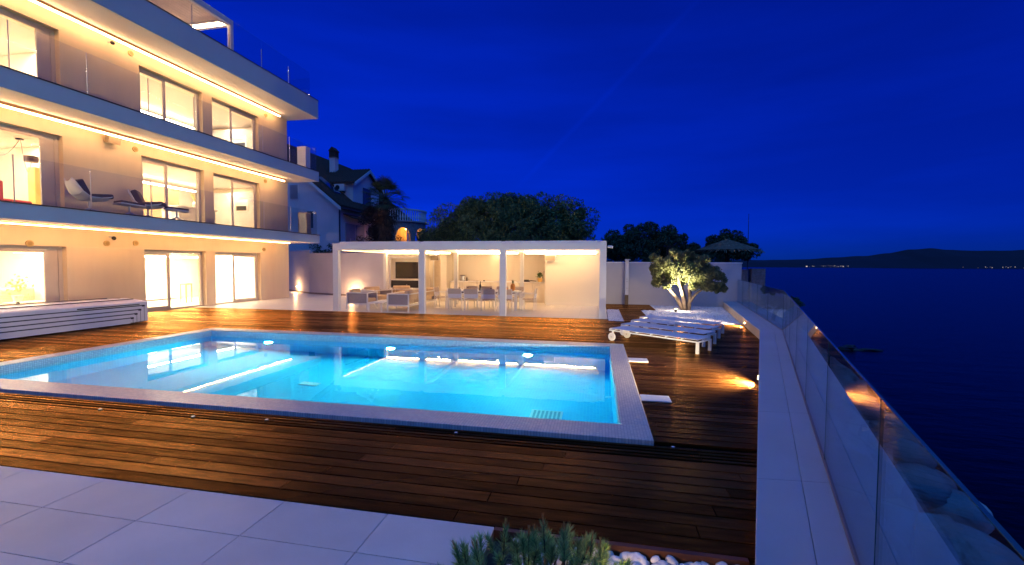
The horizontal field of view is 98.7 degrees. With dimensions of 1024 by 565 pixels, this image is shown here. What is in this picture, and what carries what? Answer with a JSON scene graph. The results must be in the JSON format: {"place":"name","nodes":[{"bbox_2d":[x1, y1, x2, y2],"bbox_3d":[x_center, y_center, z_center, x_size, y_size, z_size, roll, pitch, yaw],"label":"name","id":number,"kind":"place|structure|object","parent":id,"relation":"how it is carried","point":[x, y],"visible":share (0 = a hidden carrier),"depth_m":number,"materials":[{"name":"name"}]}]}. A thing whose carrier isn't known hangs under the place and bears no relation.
{"place":"outdoors","nodes":[
{"label":"outdoors","id":0,"kind":"place"},
{"bbox_2d":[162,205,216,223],"bbox_3d":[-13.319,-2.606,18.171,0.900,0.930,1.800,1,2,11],"label":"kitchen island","id":1,"kind":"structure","parent":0,"point":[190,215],"depth_m":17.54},
{"bbox_2d":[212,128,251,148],"bbox_3d":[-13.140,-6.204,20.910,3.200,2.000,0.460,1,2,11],"label":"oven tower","id":2,"kind":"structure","parent":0,"point":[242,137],"depth_m":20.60,"materials":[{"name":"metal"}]},
{"bbox_2d":[214,192,252,227],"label":"oven tower","id":3,"kind":"structure","parent":0,"point":[243,208],"depth_m":20.79,"materials":[{"name":"wood"}]},
{"bbox_2d":[235,203,247,211],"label":"oven door","id":4,"kind":"structure","parent":3,"relation":"in","point":[236,204],"depth_m":20.70,"materials":[{"name":"metal"}]},
{"bbox_2d":[0,466,493,564],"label":"paving","id":5,"kind":"structure","parent":0,"point":[49,518],"depth_m":2.72,"materials":[{"name":"tile"}]},
{"bbox_2d":[146,291,607,318],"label":"terrace","id":6,"kind":"structure","parent":0,"point":[304,301],"depth_m":16.78,"materials":[{"name":"tile"}]},
{"bbox_2d":[0,0,319,311],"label":"villa","id":7,"kind":"object","parent":6,"relation":"on","point":[60,243],"visible":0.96,"depth_m":13.86,"materials":[{"name":"paint"}]},
{"bbox_2d":[0,180,31,203],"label":"armchair","id":8,"kind":"object","parent":7,"relation":"on","point":[1,193],"visible":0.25,"depth_m":12.51,"materials":[{"name":"red fabric"}]},
{"bbox_2d":[3,273,33,303],"bbox_3d":[-14.197,0.394,12.619,0.624,1.317,0.600,1,2,11],"label":"potted plant","id":9,"kind":"object","parent":7,"relation":"on","point":[17,299],"visible":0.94,"depth_m":12.62,"materials":[{"name":"green plant"}]},
{"bbox_2d":[4,138,38,171],"bbox_3d":[-14.400,-3.710,12.579,0.320,0.931,1.315,1,2,11],"label":"pendant lamp","id":10,"kind":"object","parent":7,"relation":"hanging from","point":[30,159],"visible":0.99,"depth_m":12.94,"materials":[{"name":"black plastic"}]},
{"bbox_2d":[0,287,44,305],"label":"sofa","id":11,"kind":"object","parent":7,"relation":"on","point":[6,298],"visible":0.38,"depth_m":13.23,"materials":[{"name":"fabric"}]},
{"bbox_2d":[0,8,55,82],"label":"window","id":12,"kind":"structure","parent":7,"relation":"in","point":[44,36],"depth_m":11.90,"materials":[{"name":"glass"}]},
{"bbox_2d":[0,123,60,206],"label":"window","id":13,"kind":"structure","parent":7,"relation":"in","point":[48,144],"depth_m":12.03,"materials":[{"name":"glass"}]},
{"bbox_2d":[0,245,63,302],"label":"window","id":14,"kind":"structure","parent":7,"relation":"in","point":[52,255],"depth_m":12.13,"materials":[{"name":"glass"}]},
{"bbox_2d":[27,167,40,204],"bbox_3d":[-14.463,-2.717,13.368,0.400,1.529,0.350,1,2,11],"label":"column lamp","id":15,"kind":"object","parent":7,"relation":"on","point":[34,190],"visible":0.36,"depth_m":13.24,"materials":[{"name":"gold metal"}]},
{"bbox_2d":[64,177,113,210],"bbox_3d":[-11.704,-2.373,12.141,0.700,0.889,0.902,1,3,21],"label":"lounge chair","id":16,"kind":"object","parent":7,"relation":"on","point":[77,189],"visible":0.91,"depth_m":11.87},
{"bbox_2d":[113,200,145,214],"bbox_3d":[-11.387,-2.186,13.085,0.500,0.439,0.620,1,3,26],"label":"footstool","id":17,"kind":"object","parent":7,"relation":"on","point":[129,204],"visible":0.88,"depth_m":13.00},
{"bbox_2d":[128,189,166,216],"bbox_3d":[-11.479,-2.441,13.832,0.902,0.889,0.700,-1,3,-29],"label":"lounge chair","id":18,"kind":"object","parent":7,"relation":"on","point":[136,196],"visible":0.73,"depth_m":13.66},
{"bbox_2d":[7,20,289,161],"bbox_3d":[-11.675,-5.474,12.175,1.456,1.090,17.816,1,2,11],"label":"glass railing","id":19,"kind":"object","parent":7,"relation":"on","point":[147,87],"visible":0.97,"depth_m":12.99,"materials":[{"name":"glass"}]},
{"bbox_2d":[12,154,290,231],"bbox_3d":[-11.692,-2.477,12.297,1.456,1.090,17.816,1,2,11],"label":"glass railing","id":20,"kind":"object","parent":7,"relation":"on","point":[150,194],"visible":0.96,"depth_m":11.59,"materials":[{"name":"glass"}]},
{"bbox_2d":[143,183,178,217],"bbox_3d":[-15.850,-3.198,18.344,0.548,1.970,3.710,1,2,11],"label":"wall cabinet","id":21,"kind":"object","parent":7,"relation":"attached to","point":[157,193],"depth_m":19.12,"materials":[{"name":"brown wood"}]},
{"bbox_2d":[143,183,152,215],"bbox_3d":[-15.790,-3.210,18.648,0.548,1.970,0.610,1,2,11],"label":"cabinet door","id":22,"kind":"structure","parent":21,"relation":"in","point":[146,187],"depth_m":18.65,"materials":[{"name":"white wood"}]},
{"bbox_2d":[152,185,164,217],"bbox_3d":[-15.670,-3.234,19.256,0.548,1.970,0.610,1,2,11],"label":"cabinet door","id":23,"kind":"structure","parent":21,"relation":"in","point":[157,191],"depth_m":19.11,"materials":[{"name":"white wood"}]},
{"bbox_2d":[146,279,180,299],"bbox_3d":[-15.870,0.329,18.487,0.548,0.850,3.710,1,2,11],"label":"wall cabinet","id":24,"kind":"object","parent":7,"relation":"attached to","point":[156,288],"depth_m":19.34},
{"bbox_2d":[146,280,154,299],"bbox_3d":[-15.811,0.317,18.791,0.548,0.850,0.610,1,2,11],"label":"cabinet door","id":25,"kind":"structure","parent":24,"relation":"in","point":[150,287],"depth_m":18.86,"materials":[{"name":"white"}]},
{"bbox_2d":[149,279,166,298],"bbox_3d":[-15.691,0.293,19.399,0.548,0.850,0.610,1,2,11],"label":"cabinet door","id":26,"kind":"structure","parent":24,"relation":"in","point":[160,284],"depth_m":19.33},
{"bbox_2d":[170,279,180,297],"bbox_3d":[-15.572,0.269,20.007,0.548,0.850,0.610,1,2,11],"label":"cabinet door","id":27,"kind":"structure","parent":24,"relation":"in","point":[174,283],"depth_m":19.97,"materials":[{"name":"white"}]},
{"bbox_2d":[139,67,198,130],"bbox_3d":[-12.029,-6.028,15.410,0.120,2.109,2.310,1,2,11],"label":"window","id":28,"kind":"structure","parent":7,"relation":"in","point":[196,97],"depth_m":15.25,"materials":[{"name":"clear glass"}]},
{"bbox_2d":[141,157,201,221],"bbox_3d":[-12.047,-3.110,15.529,0.120,2.169,2.310,1,2,11],"label":"window","id":29,"kind":"structure","parent":7,"relation":"in","point":[147,160],"depth_m":15.37,"materials":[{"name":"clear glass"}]},
{"bbox_2d":[144,250,202,311],"bbox_3d":[-12.065,-0.098,15.652,0.120,2.079,2.310,1,2,11],"label":"window","id":30,"kind":"structure","parent":7,"relation":"in","point":[146,252],"depth_m":15.46,"materials":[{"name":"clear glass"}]},
{"bbox_2d":[163,206,189,219],"bbox_3d":[-11.003,-2.237,14.415,0.500,0.439,0.619,2,3,41],"label":"footstool","id":31,"kind":"object","parent":7,"relation":"on","point":[176,209],"visible":0.91,"depth_m":14.32,"materials":[{"name":"grey"}]},
{"bbox_2d":[179,283,192,302],"bbox_3d":[-13.386,0.436,18.049,0.300,0.800,0.300,1,2,11],"label":"stool","id":32,"kind":"object","parent":7,"relation":"on","point":[185,284],"visible":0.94,"depth_m":17.93,"materials":[{"name":"white wood"}]},
{"bbox_2d":[148,0,233,50],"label":"roof pergola","id":33,"kind":"object","parent":7,"relation":"on","point":[205,16],"visible":0.45,"depth_m":16.56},
{"bbox_2d":[212,99,255,149],"bbox_3d":[-11.499,-6.135,18.107,0.120,2.109,2.350,1,2,11],"label":"window","id":34,"kind":"structure","parent":7,"relation":"in","point":[231,109],"depth_m":18.35,"materials":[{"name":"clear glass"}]},
{"bbox_2d":[213,174,256,227],"bbox_3d":[-11.517,-3.217,18.226,0.120,2.169,2.350,1,2,11],"label":"window","id":35,"kind":"structure","parent":7,"relation":"in","point":[232,180],"depth_m":18.73,"materials":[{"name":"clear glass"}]},
{"bbox_2d":[215,252,257,303],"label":"window","id":36,"kind":"structure","parent":7,"relation":"in","point":[244,277],"depth_m":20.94,"materials":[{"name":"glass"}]},
{"bbox_2d":[191,4,288,82],"bbox_3d":[-10.523,-8.984,16.866,4.280,1.090,10.325,0,2,-17],"label":"glass railing","id":37,"kind":"object","parent":7,"relation":"on","point":[229,44],"visible":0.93,"depth_m":15.83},
{"bbox_2d":[297,146,309,167],"bbox_3d":[-9.719,-5.783,20.509,0.460,1.048,0.340,1,2,11],"label":"white cabinet","id":38,"kind":"object","parent":7,"relation":"on","point":[303,155],"visible":0.82,"depth_m":20.36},
{"bbox_2d":[298,212,310,233],"bbox_3d":[-9.737,-2.766,20.630,0.440,1.008,0.324,1,2,11],"label":"white cabinet","id":39,"kind":"object","parent":7,"relation":"on","point":[304,222],"visible":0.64,"depth_m":20.49,"materials":[{"name":"white"}]},
{"bbox_2d":[289,250,382,295],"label":"boundary wall","id":40,"kind":"structure","parent":6,"relation":"on","point":[310,272],"depth_m":22.96,"materials":[{"name":"paint"}]},
{"bbox_2d":[346,289,377,309],"bbox_3d":[-5.505,0.597,16.149,0.850,0.721,0.750,1,2,11],"label":"armchair","id":41,"kind":"object","parent":6,"relation":"on","point":[356,296],"visible":0.91,"depth_m":15.86,"materials":[{"name":"grey fabric"}]},
{"bbox_2d":[361,286,392,305],"bbox_3d":[-5.452,0.533,17.717,0.850,0.721,0.900,2,3,31],"label":"armchair","id":42,"kind":"object","parent":6,"relation":"on","point":[382,294],"visible":0.43,"depth_m":17.70,"materials":[{"name":"grey fabric"}]},
{"bbox_2d":[367,300,396,311],"bbox_3d":[-4.633,0.821,15.808,0.550,0.312,1.250,1,2,11],"label":"coffee table","id":43,"kind":"object","parent":6,"relation":"on","point":[381,301],"visible":0.75,"depth_m":15.28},
{"bbox_2d":[390,286,411,303],"bbox_3d":[-4.710,0.500,18.641,0.900,0.721,0.800,0,2,-9],"label":"armchair","id":44,"kind":"object","parent":6,"relation":"on","point":[399,288],"visible":0.38,"depth_m":18.78,"materials":[{"name":"grey fabric"}]},
{"bbox_2d":[387,287,436,311],"bbox_3d":[-3.693,0.591,16.558,0.820,0.721,2.750,1,2,11],"label":"outdoor sofa","id":45,"kind":"object","parent":6,"relation":"on","point":[407,297],"visible":0.77,"depth_m":15.31,"materials":[{"name":"grey fabric"}]},
{"bbox_2d":[433,286,450,308],"bbox_3d":[-2.635,0.557,16.604,0.524,0.799,0.540,1,2,11],"label":"dining chair","id":46,"kind":"object","parent":6,"relation":"on","point":[436,291],"visible":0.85,"depth_m":16.54,"materials":[{"name":"beige fabric"}]},
{"bbox_2d":[447,288,465,310],"bbox_3d":[-1.992,0.594,15.773,0.540,0.799,0.524,1,2,11],"label":"dining chair","id":47,"kind":"object","parent":6,"relation":"on","point":[454,294],"visible":0.9,"depth_m":15.54,"materials":[{"name":"beige fabric"}]},
{"bbox_2d":[464,289,480,310],"bbox_3d":[-1.403,0.603,15.657,0.540,0.799,0.524,1,2,11],"label":"dining chair","id":48,"kind":"object","parent":6,"relation":"on","point":[470,294],"visible":0.95,"depth_m":15.43,"materials":[{"name":"beige fabric"}]},
{"bbox_2d":[333,240,612,318],"bbox_3d":[-1.208,-0.218,16.115,9.444,2.401,3.728,1,2,11],"label":"pergola","id":49,"kind":"object","parent":6,"relation":"on","point":[423,249],"visible":0.9,"depth_m":14.58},
{"bbox_2d":[446,289,521,310],"bbox_3d":[-1.020,0.635,16.289,2.650,0.687,0.900,1,2,11],"label":"dining table","id":50,"kind":"object","parent":6,"relation":"on","point":[515,292],"visible":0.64,"depth_m":16.12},
{"bbox_2d":[481,289,498,311],"bbox_3d":[-0.791,0.610,15.558,0.540,0.799,0.524,1,2,11],"label":"dining chair","id":51,"kind":"object","parent":6,"relation":"on","point":[488,294],"visible":0.98,"depth_m":15.33,"materials":[{"name":"beige fabric"}]},
{"bbox_2d":[450,281,544,302],"bbox_3d":[-0.580,0.397,19.645,4.415,0.900,0.568,1,2,11],"label":"outdoor kitchen","id":52,"kind":"object","parent":6,"relation":"on","point":[530,288],"visible":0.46,"depth_m":19.23,"materials":[{"name":"paint"}]},
{"bbox_2d":[450,282,463,297],"bbox_3d":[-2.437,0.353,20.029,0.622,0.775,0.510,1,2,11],"label":"cabinet door","id":53,"kind":"structure","parent":52,"relation":"in","point":[460,284],"depth_m":19.74,"materials":[{"name":"paint"}]},
{"bbox_2d":[477,282,490,299],"bbox_3d":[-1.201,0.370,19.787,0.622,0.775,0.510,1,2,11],"label":"cabinet door","id":54,"kind":"structure","parent":52,"relation":"in","point":[478,283],"depth_m":19.53,"materials":[{"name":"paint"}]},
{"bbox_2d":[519,283,532,300],"bbox_3d":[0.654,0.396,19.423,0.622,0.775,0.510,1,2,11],"label":"cabinet door","id":55,"kind":"structure","parent":52,"relation":"in","point":[528,287],"depth_m":19.15,"materials":[{"name":"paint"}]},
{"bbox_2d":[533,283,544,300],"bbox_3d":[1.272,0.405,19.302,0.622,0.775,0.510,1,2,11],"label":"cabinet door","id":56,"kind":"structure","parent":52,"relation":"in","point":[541,286],"depth_m":19.06,"materials":[{"name":"paint"}]},
{"bbox_2d":[388,241,606,305],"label":"pavilion","id":57,"kind":"structure","parent":6,"relation":"on","point":[570,279],"depth_m":19.52,"materials":[{"name":"paint"}]},
{"bbox_2d":[391,279,417,287],"bbox_3d":[-4.890,0.051,20.203,1.357,0.365,0.169,1,2,11],"label":"media console","id":58,"kind":"object","parent":57,"relation":"attached to","point":[410,283],"visible":0.87,"depth_m":20.14,"materials":[{"name":"black wood"}]},
{"bbox_2d":[395,262,417,278],"bbox_3d":[-4.803,-0.565,20.223,1.210,0.755,0.048,1,2,11],"label":"television","id":59,"kind":"object","parent":57,"relation":"attached to","point":[406,269],"visible":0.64,"depth_m":20.20,"materials":[{"name":"black plastic"}]},
{"bbox_2d":[430,254,439,260],"bbox_3d":[-3.474,-1.152,20.146,0.420,0.292,0.545,1,2,11],"label":"air conditioner","id":60,"kind":"object","parent":57,"relation":"attached to","point":[434,257],"depth_m":19.92,"materials":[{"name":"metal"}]},
{"bbox_2d":[433,260,440,299],"bbox_3d":[-3.387,-0.252,20.425,0.610,2.100,0.070,1,2,11],"label":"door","id":61,"kind":"structure","parent":57,"relation":"in","point":[436,264],"depth_m":20.46,"materials":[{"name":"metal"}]},
{"bbox_2d":[545,254,555,260],"bbox_3d":[1.556,-1.014,17.744,0.420,0.292,0.323,1,2,11],"label":"wall speaker","id":62,"kind":"object","parent":57,"relation":"attached to","point":[550,257],"depth_m":17.62,"materials":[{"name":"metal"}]},
{"bbox_2d":[497,289,514,310],"bbox_3d":[-0.202,0.618,15.442,0.540,0.799,0.524,1,2,11],"label":"dining chair","id":63,"kind":"object","parent":6,"relation":"on","point":[509,294],"visible":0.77,"depth_m":15.20,"materials":[{"name":"beige fabric"}]},
{"bbox_2d":[508,287,524,307],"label":"dining chair","id":64,"kind":"object","parent":6,"relation":"on","point":[520,288],"visible":0.43,"depth_m":16.96,"materials":[{"name":"beige fabric"}]},
{"bbox_2d":[521,288,537,310],"bbox_3d":[0.636,0.604,15.911,0.524,0.799,0.540,1,2,11],"label":"dining chair","id":65,"kind":"object","parent":6,"relation":"on","point":[535,295],"visible":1,"depth_m":15.72,"materials":[{"name":"beige fabric"}]},
{"bbox_2d":[0,307,758,564],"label":"deck","id":66,"kind":"structure","parent":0,"point":[695,489],"depth_m":3.91,"materials":[{"name":"brown wood"}]},
{"bbox_2d":[0,298,148,339],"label":"slatted bench","id":67,"kind":"object","parent":66,"relation":"on","point":[25,320],"visible":1,"depth_m":10.41,"materials":[{"name":"wood"}]},
{"bbox_2d":[0,328,653,445],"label":"swimming pool","id":68,"kind":"structure","parent":66,"relation":"in","point":[574,390],"depth_m":6.68,"materials":[{"name":"liquid"}]},
{"bbox_2d":[628,358,648,362],"bbox_3d":[2.192,1.352,7.639,0.320,0.022,0.280,1,2,11],"label":"access plate","id":69,"kind":"object","parent":66,"relation":"in","point":[637,359],"visible":0.98,"depth_m":7.57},
{"bbox_2d":[640,394,671,402],"bbox_3d":[1.775,1.439,5.440,0.350,0.022,0.240,1,2,11],"label":"access plate","id":70,"kind":"object","parent":66,"relation":"in","point":[655,398],"visible":1,"depth_m":5.41,"materials":[{"name":"metal"}]},
{"bbox_2d":[608,326,711,353],"bbox_3d":[3.003,1.161,9.103,0.608,0.270,2.008,-2,3,-42],"label":"sun lounger","id":71,"kind":"object","parent":66,"relation":"on","point":[626,332],"visible":1,"depth_m":8.92,"materials":[{"name":"plastic"}]},
{"bbox_2d":[620,322,716,346],"bbox_3d":[3.437,1.134,9.832,0.608,0.270,2.008,-2,3,-42],"label":"sun lounger","id":72,"kind":"object","parent":66,"relation":"on","point":[666,327],"visible":0.69,"depth_m":9.63,"materials":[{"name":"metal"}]},
{"bbox_2d":[630,318,720,337],"bbox_3d":[3.871,1.107,10.561,0.608,0.270,2.008,-2,3,-42],"label":"sun lounger","id":73,"kind":"object","parent":66,"relation":"on","point":[655,321],"visible":0.54,"depth_m":10.30,"materials":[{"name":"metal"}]},
{"bbox_2d":[639,315,723,335],"bbox_3d":[4.305,1.080,11.291,0.608,0.270,2.008,-2,3,-42],"label":"sun lounger","id":74,"kind":"object","parent":66,"relation":"on","point":[685,320],"visible":0.65,"depth_m":11.06,"materials":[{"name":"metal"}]},
{"bbox_2d":[201,0,1023,261],"label":"sky","id":75,"kind":"structure","parent":0,"point":[838,128],"materials":[{"name":"blue"}]},
{"bbox_2d":[485,527,748,564],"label":"planting bed","id":76,"kind":"object","parent":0,"point":[643,555],"visible":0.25,"depth_m":2.54,"materials":[{"name":"white pebbles"}]},
{"bbox_2d":[430,513,635,564],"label":"dwarf pine","id":77,"kind":"object","parent":76,"relation":"on","point":[546,550],"visible":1,"depth_m":2.18,"materials":[{"name":"green plant"}]},
{"bbox_2d":[606,305,741,324],"bbox_3d":[5.682,1.070,15.374,4.635,0.038,5.705,1,2,11],"label":"gravel bed","id":78,"kind":"object","parent":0,"point":[719,314],"visible":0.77,"depth_m":15.01,"materials":[{"name":"gravel"}]},
{"bbox_2d":[606,304,655,321],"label":"board path","id":79,"kind":"structure","parent":78,"relation":"on","point":[629,312],"depth_m":16.31,"materials":[{"name":"brown wood"}]},
{"bbox_2d":[625,259,629,304],"bbox_3d":[4.783,-0.019,18.192,0.227,1.887,0.320,1,2,11],"label":"outdoor shower","id":80,"kind":"object","parent":79,"relation":"on","point":[627,280],"visible":1,"depth_m":18.21,"materials":[{"name":"grey metal"}]},
{"bbox_2d":[649,249,728,310],"bbox_3d":[6.475,-0.096,16.144,2.866,2.330,1.160,1,2,11],"label":"olive tree","id":81,"kind":"object","parent":78,"relation":"on","point":[689,266],"visible":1,"depth_m":16.09,"materials":[{"name":"green plant"}]},
{"bbox_2d":[606,299,766,317],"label":"ground","id":82,"kind":"structure","parent":0,"point":[754,304],"depth_m":22.87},
{"bbox_2d":[309,243,332,252],"bbox_3d":[-11.527,-0.840,27.016,2.217,3.242,0.521,1,2,11],"label":"hedge shrub","id":83,"kind":"object","parent":82,"relation":"on","point":[330,246],"visible":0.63,"depth_m":26.94,"materials":[{"name":"green plant"}]},
{"bbox_2d":[287,144,411,252],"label":"neighbour house","id":84,"kind":"structure","parent":82,"relation":"on","point":[332,201],"depth_m":29.32,"materials":[{"name":"paint"}]},
{"bbox_2d":[306,210,314,228],"bbox_3d":[-13.283,-4.130,28.934,0.590,1.240,0.058,1,2,11],"label":"window","id":85,"kind":"structure","parent":84,"relation":"in","point":[308,211],"depth_m":28.88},
{"bbox_2d":[345,223,354,252],"bbox_3d":[-10.982,-2.909,29.887,0.068,2.150,1.100,1,2,11],"label":"shuttered door","id":86,"kind":"structure","parent":84,"relation":"in","point":[349,228],"depth_m":29.83,"materials":[{"name":"metal"}]},
{"bbox_2d":[356,225,364,252],"bbox_3d":[-10.751,-2.958,31.115,0.048,2.150,1.100,1,2,11],"label":"shuttered door","id":87,"kind":"structure","parent":84,"relation":"in","point":[359,229],"depth_m":31.09,"materials":[{"name":"metal"}]},
{"bbox_2d":[388,208,426,240],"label":"round balcony","id":88,"kind":"structure","parent":84,"relation":"attached to","point":[402,227],"depth_m":32.99,"materials":[{"name":"stone"}]},
{"bbox_2d":[354,202,403,241],"bbox_3d":[-8.105,-2.055,26.684,2.782,5.742,1.892,1,3,26],"label":"climbing shrub","id":89,"kind":"object","parent":82,"relation":"on","point":[372,232],"visible":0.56,"depth_m":26.50,"materials":[{"name":"green plant"}]},
{"bbox_2d":[362,174,410,240],"bbox_3d":[-7.473,-2.745,25.948,3.025,7.187,3.003,1,2,11],"label":"fan palm","id":90,"kind":"object","parent":82,"relation":"on","point":[384,217],"visible":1,"depth_m":25.68,"materials":[{"name":"green plant"}]},
{"bbox_2d":[416,228,432,241],"bbox_3d":[-4.943,-1.441,28.372,3.396,4.436,2.988,0,2,-4],"label":"tree","id":91,"kind":"object","parent":82,"relation":"on","point":[421,240],"visible":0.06,"depth_m":27.44,"materials":[{"name":"green plant"}]},
{"bbox_2d":[418,190,600,240],"bbox_3d":[0.009,-2.261,26.099,10.370,6.342,6.458,1,2,11],"label":"broad tree","id":92,"kind":"object","parent":82,"relation":"on","point":[511,217],"visible":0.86,"depth_m":24.41,"materials":[{"name":"green plant"}]},
{"bbox_2d":[601,220,701,261],"bbox_3d":[8.723,-1.611,28.851,6.749,4.920,5.722,1,2,11],"label":"round tree","id":93,"kind":"object","parent":82,"relation":"on","point":[632,244],"visible":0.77,"depth_m":27.46,"materials":[{"name":"green plant"}]},
{"bbox_2d":[606,262,742,310],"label":"boundary wall","id":94,"kind":"structure","parent":82,"relation":"on","point":[643,291],"depth_m":18.25,"materials":[{"name":"paint"}]},
{"bbox_2d":[694,239,764,261],"bbox_3d":[12.652,-0.806,26.041,4.059,3.541,4.131,1,2,11],"label":"thatched umbrella","id":95,"kind":"object","parent":82,"relation":"on","point":[726,246],"visible":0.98,"depth_m":25.16,"materials":[{"name":"brown plant"}]},
{"bbox_2d":[705,229,762,261],"bbox_3d":[15.444,-1.587,31.539,3.592,4.718,3.748,-1,3,-30],"label":"tree","id":96,"kind":"object","parent":82,"relation":"on","point":[730,235],"visible":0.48,"depth_m":30.83,"materials":[{"name":"green plant"}]},
{"bbox_2d":[741,269,747,281],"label":"stone pillar","id":97,"kind":"structure","parent":82,"relation":"on","point":[744,276],"depth_m":25.64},
{"bbox_2d":[748,269,765,299],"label":"stone pillar","id":98,"kind":"structure","parent":82,"relation":"on","point":[756,276],"depth_m":25.46,"materials":[{"name":"stone"}]},
{"bbox_2d":[723,301,895,564],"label":"parapet wall","id":99,"kind":"structure","parent":82,"relation":"on","point":[798,520],"depth_m":2.85,"materials":[{"name":"concrete"}]},
{"bbox_2d":[737,280,1023,564],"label":"glass balustrade","id":100,"kind":"object","parent":99,"relation":"on","point":[815,353],"visible":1,"depth_m":3.17,"materials":[{"name":"glass"}]},
{"bbox_2d":[756,303,961,564],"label":"rock slope","id":101,"kind":"structure","parent":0,"point":[912,533],"depth_m":5.61,"materials":[{"name":"stone"}]},
{"bbox_2d":[758,293,805,320],"bbox_3d":[11.713,1.813,19.366,2.198,2.732,1.246,0,2,-6],"label":"leaning pine","id":102,"kind":"object","parent":101,"relation":"on","point":[772,300],"visible":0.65,"depth_m":19.25,"materials":[{"name":"green plant"}]},
{"bbox_2d":[841,394,885,419],"bbox_3d":[10.021,3.556,12.560,0.768,0.588,1.207,-12,11,-9],"label":"boulder","id":103,"kind":"object","parent":101,"relation":"on","point":[864,407],"visible":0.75,"depth_m":12.28,"materials":[{"name":"stone"}]},
{"bbox_2d":[868,412,907,434],"bbox_3d":[11.450,4.419,13.377,0.930,0.898,0.964,-13,-26,27],"label":"boulder","id":104,"kind":"object","parent":101,"relation":"on","point":[891,420],"visible":0.32,"depth_m":13.20,"materials":[{"name":"stone"}]},
{"bbox_2d":[873,428,919,444],"bbox_3d":[10.018,4.157,11.507,1.119,0.653,1.019,6,-20,-35],"label":"boulder","id":105,"kind":"object","parent":101,"relation":"on","point":[892,434],"visible":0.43,"depth_m":11.24,"materials":[{"name":"stone"}]},
{"bbox_2d":[876,439,936,469],"bbox_3d":[8.584,3.896,9.639,1.067,0.878,1.100,19,-26,-26],"label":"boulder","id":106,"kind":"object","parent":101,"relation":"on","point":[906,451],"visible":0.39,"depth_m":9.29,"materials":[{"name":"stone"}]},
{"bbox_2d":[893,463,951,508],"bbox_3d":[7.144,3.597,7.768,1.064,0.746,0.821,11,-14,-17],"label":"boulder","id":107,"kind":"object","parent":101,"relation":"on","point":[931,488],"visible":0.65,"depth_m":7.47,"materials":[{"name":"stone"}]},
{"bbox_2d":[934,469,957,489],"bbox_3d":[10.041,4.728,10.452,1.331,0.560,0.793,26,1,-37],"label":"boulder","id":108,"kind":"object","parent":101,"relation":"on","point":[951,482],"visible":0.25,"depth_m":10.08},
{"bbox_2d":[926,488,994,534],"bbox_3d":[8.579,4.486,8.607,1.388,0.883,1.138,13,-3,-19],"label":"boulder","id":109,"kind":"object","parent":101,"relation":"on","point":[959,507],"visible":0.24,"depth_m":8.13,"materials":[{"name":"stone"}]},
{"bbox_2d":[938,522,1023,564],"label":"boulder","id":110,"kind":"object","parent":101,"relation":"on","point":[972,546],"visible":0.71,"depth_m":6.53,"materials":[{"name":"stone"}]},
{"bbox_2d":[715,248,1023,268],"bbox_3d":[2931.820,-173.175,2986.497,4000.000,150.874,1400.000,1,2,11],"label":"hills","id":111,"kind":"structure","parent":0,"point":[933,258],"depth_m":2555.99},
{"bbox_2d":[742,267,1023,561],"bbox_3d":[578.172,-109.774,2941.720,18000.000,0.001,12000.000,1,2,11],"label":"sea","id":112,"kind":"structure","parent":0,"point":[942,372],"depth_m":34.60,"materials":[{"name":"blue liquid"}]},
{"bbox_2d":[837,344,882,350],"bbox_3d":[27.782,5.379,35.251,3.338,0.735,1.030,1,2,11],"label":"sea rock","id":113,"kind":"object","parent":112,"relation":"in","point":[848,347],"visible":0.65,"depth_m":34.99,"materials":[{"name":"stone"}]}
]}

